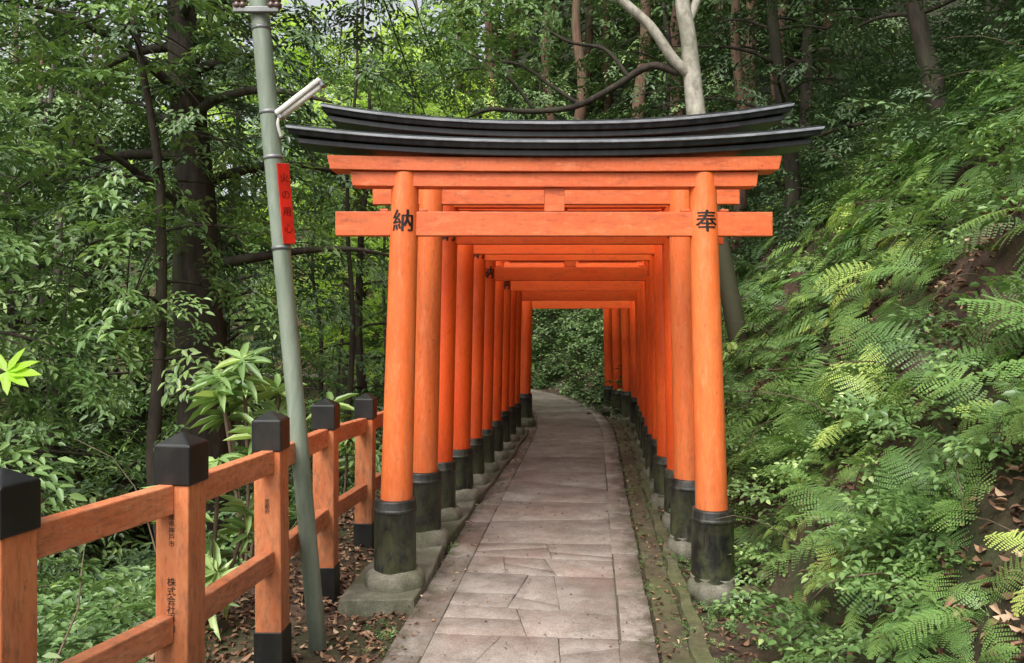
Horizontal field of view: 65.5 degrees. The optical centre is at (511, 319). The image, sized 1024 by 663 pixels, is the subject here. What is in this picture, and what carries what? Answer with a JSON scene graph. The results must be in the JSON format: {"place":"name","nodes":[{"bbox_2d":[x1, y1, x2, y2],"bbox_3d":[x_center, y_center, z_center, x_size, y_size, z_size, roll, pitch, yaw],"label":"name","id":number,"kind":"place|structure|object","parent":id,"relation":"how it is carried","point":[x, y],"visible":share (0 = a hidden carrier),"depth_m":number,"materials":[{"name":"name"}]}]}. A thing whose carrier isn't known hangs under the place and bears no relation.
{"place":"outdoors","nodes":[
{"label":"outdoors","id":0,"kind":"place"},
{"bbox_2d":[0,0,504,202],"label":"sky","id":1,"kind":"structure","parent":0,"point":[310,2],"materials":[{"name":"white"}]},
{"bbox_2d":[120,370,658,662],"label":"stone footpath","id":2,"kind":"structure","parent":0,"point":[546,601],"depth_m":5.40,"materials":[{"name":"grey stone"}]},
{"bbox_2d":[382,422,536,662],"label":"leaf litter","id":3,"kind":"object","parent":2,"relation":"on","point":[400,617],"visible":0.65,"depth_m":4.85,"materials":[{"name":"brown plant"}]},
{"bbox_2d":[398,409,656,661],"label":"leaf litter","id":4,"kind":"object","parent":2,"relation":"on","point":[544,546],"visible":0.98,"depth_m":6.13,"materials":[{"name":"brown plant"}]},
{"bbox_2d":[0,0,1023,662],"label":"ground","id":5,"kind":"structure","parent":0,"point":[1004,262],"depth_m":4.65,"materials":[{"name":"soil"}]},
{"bbox_2d":[0,347,40,394],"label":"maple sapling","id":6,"kind":"object","parent":5,"relation":"on","point":[16,373],"visible":1,"depth_m":2.29,"materials":[{"name":"green plant"}]},
{"bbox_2d":[0,95,144,596],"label":"broadleaf tree","id":7,"kind":"object","parent":5,"relation":"on","point":[96,461],"visible":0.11,"depth_m":14.06,"materials":[{"name":"green plant"}]},
{"bbox_2d":[0,3,153,651],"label":"broadleaf tree","id":8,"kind":"object","parent":5,"relation":"on","point":[6,211],"visible":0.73,"depth_m":6.28,"materials":[{"name":"green plant"}]},
{"bbox_2d":[0,58,171,634],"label":"broadleaf tree","id":9,"kind":"object","parent":5,"relation":"on","point":[27,405],"visible":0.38,"depth_m":9.76,"materials":[{"name":"green plant"}]},
{"bbox_2d":[0,34,254,568],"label":"broadleaf tree","id":10,"kind":"object","parent":5,"relation":"on","point":[95,418],"visible":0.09,"depth_m":17.59,"materials":[{"name":"green plant"}]},
{"bbox_2d":[0,41,284,639],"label":"broadleaf tree","id":11,"kind":"object","parent":5,"relation":"on","point":[135,536],"visible":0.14,"depth_m":16.32,"materials":[{"name":"green plant"}]},
{"bbox_2d":[1,0,358,581],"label":"broadleaf tree","id":12,"kind":"object","parent":5,"relation":"on","point":[254,138],"visible":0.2,"depth_m":10.15,"materials":[{"name":"green plant"}]},
{"bbox_2d":[0,0,381,545],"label":"broadleaf tree","id":13,"kind":"object","parent":5,"relation":"on","point":[160,355],"visible":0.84,"depth_m":6.76,"materials":[{"name":"green plant"}]},
{"bbox_2d":[40,10,341,295],"bbox_3d":[-3.296,-0.292,8.812,3.292,7.787,2.775,0,0,0],"label":"young tree","id":14,"kind":"object","parent":5,"relation":"on","point":[294,142],"visible":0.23,"depth_m":9.02,"materials":[{"name":"green plant"}]},
{"bbox_2d":[0,393,383,662],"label":"vermilion fence","id":15,"kind":"object","parent":5,"relation":"on","point":[188,482],"visible":0.84,"depth_m":3.01,"materials":[{"name":"paint"}]},
{"bbox_2d":[0,0,389,567],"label":"broadleaf tree","id":16,"kind":"object","parent":5,"relation":"on","point":[184,268],"visible":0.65,"depth_m":7.46,"materials":[{"name":"green plant"}]},
{"bbox_2d":[142,452,254,640],"bbox_3d":[-1.663,1.280,4.388,0.610,1.094,0.724,0,0,23],"label":"long leaved shrub","id":17,"kind":"object","parent":5,"relation":"on","point":[216,567],"visible":0.31,"depth_m":4.40,"materials":[{"name":"green plant"}]},
{"bbox_2d":[37,375,383,662],"bbox_3d":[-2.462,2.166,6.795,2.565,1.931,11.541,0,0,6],"label":"valley undergrowth","id":18,"kind":"object","parent":5,"relation":"on","point":[114,591],"visible":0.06,"depth_m":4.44,"materials":[{"name":"green plant"}]},
{"bbox_2d":[135,508,296,662],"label":"valley ferns","id":19,"kind":"object","parent":5,"relation":"on","point":[145,659],"depth_m":4.38,"materials":[{"name":"green plant"}]},
{"bbox_2d":[52,39,382,499],"bbox_3d":[-4.906,-0.043,14.581,6.136,10.076,4.695,0,0,-24],"label":"broadleaf tree","id":20,"kind":"object","parent":5,"relation":"on","point":[230,317],"visible":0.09,"depth_m":14.49,"materials":[{"name":"green plant"}]},
{"bbox_2d":[184,342,306,564],"bbox_3d":[-1.730,1.016,5.161,0.822,1.746,0.791,0,0,0],"label":"long leaved shrub","id":21,"kind":"object","parent":5,"relation":"on","point":[245,384],"visible":0.62,"depth_m":5.10,"materials":[{"name":"green plant"}]},
{"bbox_2d":[125,0,377,415],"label":"broadleaf tree","id":22,"kind":"object","parent":5,"relation":"on","point":[256,193],"visible":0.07,"depth_m":20.66,"materials":[{"name":"green plant"}]},
{"bbox_2d":[233,0,326,654],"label":"utility pole","id":23,"kind":"object","parent":5,"relation":"on","point":[277,174],"visible":1,"depth_m":4.17,"materials":[{"name":"grey metal"}]},
{"bbox_2d":[139,487,452,662],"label":"leaf litter","id":24,"kind":"object","parent":5,"relation":"on","point":[322,653],"visible":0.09,"depth_m":4.47,"materials":[{"name":"brown plant"}]},
{"bbox_2d":[229,16,381,398],"bbox_3d":[-3.130,-0.885,12.677,2.390,8.187,2.729,0,0,0],"label":"young tree","id":25,"kind":"object","parent":5,"relation":"on","point":[317,196],"visible":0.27,"depth_m":12.75,"materials":[{"name":"green plant"}]},
{"bbox_2d":[123,0,489,322],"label":"distant forest","id":26,"kind":"object","parent":5,"relation":"on","point":[361,25],"visible":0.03,"depth_m":30.65,"materials":[{"name":"green plant"}]},
{"bbox_2d":[229,363,383,527],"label":"valley undergrowth","id":27,"kind":"object","parent":5,"relation":"on","point":[251,490],"visible":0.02,"depth_m":10.29,"materials":[{"name":"green plant"}]},
{"bbox_2d":[243,11,432,402],"bbox_3d":[-4.096,-2.165,18.865,5.770,10.243,5.545,0,0,0],"label":"broadleaf tree","id":28,"kind":"object","parent":5,"relation":"on","point":[338,286],"visible":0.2,"depth_m":18.79,"materials":[{"name":"green plant"}]},
{"bbox_2d":[306,392,381,522],"bbox_3d":[-1.357,1.196,6.670,0.579,1.170,0.708,0,0,21],"label":"long leaved shrub","id":29,"kind":"object","parent":5,"relation":"on","point":[346,446],"visible":0.25,"depth_m":6.60,"materials":[{"name":"green plant"}]},
{"bbox_2d":[233,52,458,448],"bbox_3d":[-2.135,-0.556,11.865,3.743,7.120,3.798,0,0,0],"label":"broadleaf tree","id":30,"kind":"object","parent":5,"relation":"on","point":[360,356],"visible":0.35,"depth_m":11.67,"materials":[{"name":"green plant"}]},
{"bbox_2d":[260,0,446,491],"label":"young tree","id":31,"kind":"object","parent":5,"relation":"on","point":[350,384],"visible":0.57,"depth_m":9.20,"materials":[{"name":"green plant"}]},
{"bbox_2d":[292,42,442,402],"bbox_3d":[-3.294,-0.927,15.737,3.152,9.115,2.662,0,0,33],"label":"young tree","id":32,"kind":"object","parent":5,"relation":"on","point":[343,289],"visible":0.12,"depth_m":15.62,"materials":[{"name":"green plant"}]},
{"bbox_2d":[316,0,451,405],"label":"young tree","id":33,"kind":"object","parent":5,"relation":"on","point":[384,238],"visible":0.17,"depth_m":14.56,"materials":[{"name":"green plant"}]},
{"bbox_2d":[317,27,473,306],"bbox_3d":[-2.709,-3.148,22.692,5.756,10.233,5.156,0,0,-12],"label":"broadleaf tree","id":34,"kind":"object","parent":5,"relation":"on","point":[411,113],"visible":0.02,"depth_m":22.69,"materials":[{"name":"green plant"}]},
{"bbox_2d":[302,40,503,380],"bbox_3d":[-1.995,-1.494,15.939,4.611,8.025,4.644,0,0,0],"label":"broadleaf tree","id":35,"kind":"object","parent":5,"relation":"on","point":[435,109],"visible":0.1,"depth_m":15.32,"materials":[{"name":"green plant"}]},
{"bbox_2d":[324,47,502,210],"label":"young tree","id":36,"kind":"object","parent":5,"relation":"on","point":[440,90],"visible":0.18,"depth_m":13.57,"materials":[{"name":"green plant"}]},
{"bbox_2d":[383,0,425,114],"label":"overhead cable","id":37,"kind":"object","parent":36,"relation":"attached to","point":[402,53],"visible":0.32,"depth_m":8.38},
{"bbox_2d":[337,428,528,616],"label":"gate plinth","id":38,"kind":"structure","parent":5,"relation":"on","point":[358,598],"depth_m":5.01,"materials":[{"name":"concrete"}]},
{"bbox_2d":[0,0,903,245],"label":"distant forest","id":39,"kind":"object","parent":5,"relation":"on","point":[590,28],"visible":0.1,"depth_m":30.76,"materials":[{"name":"green plant"}]},
{"bbox_2d":[364,301,622,418],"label":"ivy bank","id":40,"kind":"structure","parent":5,"relation":"on","point":[589,395],"depth_m":19.38,"materials":[{"name":"green plant"}]},
{"bbox_2d":[504,0,554,119],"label":"cedar tree","id":41,"kind":"object","parent":5,"relation":"on","point":[552,117],"visible":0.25,"depth_m":27.27,"materials":[{"name":"brown plant"}]},
{"bbox_2d":[44,36,1023,662],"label":"dead twigs","id":42,"kind":"object","parent":5,"relation":"on","point":[764,370],"visible":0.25,"depth_m":5.05,"materials":[{"name":"brown wood"}]},
{"bbox_2d":[468,57,602,317],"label":"broadleaf tree","id":43,"kind":"object","parent":5,"relation":"on","point":[544,97],"visible":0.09,"depth_m":22.21,"materials":[{"name":"green plant"}]},
{"bbox_2d":[418,209,666,510],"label":"torii gate","id":44,"kind":"structure","parent":5,"relation":"on","point":[466,489],"depth_m":7.32,"materials":[{"name":"wood"}]},
{"bbox_2d":[352,0,748,359],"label":"pale forked tree","id":45,"kind":"object","parent":5,"relation":"on","point":[687,67],"visible":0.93,"depth_m":10.24,"materials":[{"name":"green plant"}]},
{"bbox_2d":[412,0,462,117],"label":"overhead cable","id":46,"kind":"object","parent":45,"relation":"attached to","point":[432,52],"visible":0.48,"depth_m":9.38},
{"bbox_2d":[285,124,824,605],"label":"torii gate","id":47,"kind":"structure","parent":5,"relation":"on","point":[403,168],"depth_m":4.92,"materials":[{"name":"wood"}]},
{"bbox_2d":[320,102,794,558],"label":"torii gate","id":48,"kind":"structure","parent":5,"relation":"on","point":[431,531],"depth_m":5.86,"materials":[{"name":"wood"}]},
{"bbox_2d":[470,255,656,491],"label":"torii gate","id":49,"kind":"structure","parent":5,"relation":"on","point":[480,475],"depth_m":8.04,"materials":[{"name":"wood"}]},
{"bbox_2d":[355,505,772,662],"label":"moss tufts","id":50,"kind":"object","parent":5,"relation":"on","point":[730,625],"visible":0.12,"depth_m":4.44,"materials":[{"name":"green plant"}]},
{"bbox_2d":[482,261,651,478],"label":"torii gate","id":51,"kind":"structure","parent":5,"relation":"on","point":[569,271],"depth_m":8.71,"materials":[{"name":"wood"}]},
{"bbox_2d":[492,261,647,465],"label":"torii gate","id":52,"kind":"structure","parent":5,"relation":"on","point":[500,451],"depth_m":9.44,"materials":[{"name":"wood"}]},
{"bbox_2d":[418,205,723,530],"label":"torii gate","id":53,"kind":"structure","parent":5,"relation":"on","point":[451,510],"depth_m":6.59,"materials":[{"name":"wood"}]},
{"bbox_2d":[501,261,644,455],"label":"torii gate","id":54,"kind":"structure","parent":5,"relation":"on","point":[509,287],"depth_m":10.16,"materials":[{"name":"wood"}]},
{"bbox_2d":[509,291,641,444],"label":"torii gate","id":55,"kind":"structure","parent":5,"relation":"on","point":[515,436],"depth_m":10.84,"materials":[{"name":"wood"}]},
{"bbox_2d":[521,309,630,422],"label":"torii gate","id":56,"kind":"structure","parent":5,"relation":"on","point":[626,369],"depth_m":13.43,"materials":[{"name":"wood"}]},
{"bbox_2d":[515,291,638,438],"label":"torii gate","id":57,"kind":"structure","parent":5,"relation":"on","point":[576,296],"depth_m":11.56,"materials":[{"name":"wood"}]},
{"bbox_2d":[520,301,636,429],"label":"torii gate","id":58,"kind":"structure","parent":5,"relation":"on","point":[527,419],"depth_m":12.63,"materials":[{"name":"wood"}]},
{"bbox_2d":[571,0,587,119],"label":"cedar tree","id":59,"kind":"object","parent":5,"relation":"on","point":[580,113],"visible":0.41,"depth_m":24.64,"materials":[{"name":"brown plant"}]},
{"bbox_2d":[602,309,612,411],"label":"torii gate","id":60,"kind":"structure","parent":5,"relation":"on","point":[608,359],"depth_m":15.02,"materials":[{"name":"wood"}]},
{"bbox_2d":[535,389,692,662],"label":"gutter","id":61,"kind":"object","parent":5,"relation":"on","point":[672,628],"visible":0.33,"depth_m":5.46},
{"bbox_2d":[611,309,622,416],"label":"torii gate","id":62,"kind":"structure","parent":5,"relation":"on","point":[616,343],"depth_m":14.22,"materials":[{"name":"wood"}]},
{"bbox_2d":[267,0,984,404],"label":"slope undergrowth","id":63,"kind":"object","parent":5,"relation":"on","point":[749,198],"visible":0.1,"depth_m":16.07,"materials":[{"name":"green plant"}]},
{"bbox_2d":[631,0,650,117],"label":"cedar tree","id":64,"kind":"object","parent":5,"relation":"on","point":[641,79],"visible":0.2,"depth_m":20.61,"materials":[{"name":"brown plant"}]},
{"bbox_2d":[541,0,761,208],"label":"broadleaf tree","id":65,"kind":"object","parent":5,"relation":"on","point":[721,90],"visible":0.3,"depth_m":16.35,"materials":[{"name":"green plant"}]},
{"bbox_2d":[531,226,775,380],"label":"fern bank","id":66,"kind":"structure","parent":5,"relation":"on","point":[591,340],"depth_m":20.34,"materials":[{"name":"green plant"}]},
{"bbox_2d":[605,417,708,657],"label":"leaf litter","id":67,"kind":"object","parent":5,"relation":"on","point":[665,631],"visible":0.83,"depth_m":5.48,"materials":[{"name":"brown plant"}]},
{"bbox_2d":[616,417,714,662],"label":"mossy kerb","id":68,"kind":"structure","parent":5,"relation":"on","point":[699,652],"depth_m":5.19,"materials":[{"name":"stone"}]},
{"bbox_2d":[453,0,891,130],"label":"broadleaf tree","id":69,"kind":"object","parent":5,"relation":"on","point":[627,106],"visible":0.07,"depth_m":29.26,"materials":[{"name":"green plant"}]},
{"bbox_2d":[617,443,734,662],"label":"moss tufts","id":70,"kind":"object","parent":5,"relation":"on","point":[680,568],"visible":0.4,"depth_m":5.08,"materials":[{"name":"green plant"}]},
{"bbox_2d":[670,3,682,115],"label":"cedar tree","id":71,"kind":"object","parent":5,"relation":"on","point":[677,40],"visible":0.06,"depth_m":22.76,"materials":[{"name":"brown plant"}]},
{"bbox_2d":[734,585,764,604],"bbox_3d":[1.437,1.680,4.850,0.199,0.115,0.155,0,0,0],"label":"loose stone","id":72,"kind":"object","parent":5,"relation":"on","point":[746,588],"visible":0.44,"depth_m":4.82,"materials":[{"name":"grey stone"}]},
{"bbox_2d":[743,0,757,131],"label":"cedar tree","id":73,"kind":"object","parent":5,"relation":"on","point":[752,64],"visible":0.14,"depth_m":19.41,"materials":[{"name":"brown plant"}]},
{"bbox_2d":[754,568,772,581],"bbox_3d":[1.585,1.601,4.999,0.132,0.080,0.110,0,0,0],"label":"loose stone","id":74,"kind":"object","parent":5,"relation":"on","point":[756,573],"visible":0.62,"depth_m":4.96,"materials":[{"name":"grey stone"}]},
{"bbox_2d":[729,0,823,283],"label":"cedar tree","id":75,"kind":"object","parent":5,"relation":"on","point":[735,4],"visible":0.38,"depth_m":14.49,"materials":[{"name":"brown plant"}]},
{"bbox_2d":[769,0,791,115],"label":"cedar tree","id":76,"kind":"object","parent":5,"relation":"on","point":[780,10],"visible":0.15,"depth_m":22.10,"materials":[{"name":"brown plant"}]},
{"bbox_2d":[629,0,949,248],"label":"broadleaf tree","id":77,"kind":"object","parent":5,"relation":"on","point":[778,70],"visible":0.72,"depth_m":11.89,"materials":[{"name":"green plant"}]},
{"bbox_2d":[674,0,948,155],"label":"broadleaf tree","id":78,"kind":"object","parent":5,"relation":"on","point":[803,53],"visible":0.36,"depth_m":16.97,"materials":[{"name":"green plant"}]},
{"bbox_2d":[634,102,1023,662],"bbox_3d":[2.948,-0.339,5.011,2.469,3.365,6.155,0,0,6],"label":"leaf litter","id":79,"kind":"object","parent":5,"relation":"on","point":[1004,618],"visible":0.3,"depth_m":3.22,"materials":[{"name":"brown plant"}]},
{"bbox_2d":[668,45,1023,662],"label":"slope undergrowth","id":80,"kind":"object","parent":5,"relation":"on","point":[975,147],"visible":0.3,"depth_m":4.36,"materials":[{"name":"green plant"}]},
{"bbox_2d":[721,1,1023,498],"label":"fern bank","id":81,"kind":"structure","parent":5,"relation":"on","point":[919,171],"depth_m":7.41,"materials":[{"name":"green plant"}]},
{"bbox_2d":[725,62,1023,640],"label":"fern bank","id":82,"kind":"structure","parent":5,"relation":"on","point":[1015,403],"depth_m":4.19,"materials":[{"name":"green plant"}]},
{"bbox_2d":[728,0,1023,261],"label":"slope undergrowth","id":83,"kind":"object","parent":5,"relation":"on","point":[1013,17],"visible":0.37,"depth_m":10.01,"materials":[{"name":"green plant"}]},
{"bbox_2d":[734,422,1023,662],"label":"fern bank","id":84,"kind":"structure","parent":5,"relation":"on","point":[956,638],"depth_m":3.07,"materials":[{"name":"green plant"}]},
{"bbox_2d":[755,0,1022,132],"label":"broadleaf tree","id":85,"kind":"object","parent":5,"relation":"on","point":[917,12],"visible":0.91,"depth_m":8.42,"materials":[{"name":"green plant"}]},
{"bbox_2d":[831,0,1008,53],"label":"broadleaf tree","id":86,"kind":"object","parent":5,"relation":"on","point":[986,9],"visible":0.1,"depth_m":10.82,"materials":[{"name":"green plant"}]}
]}

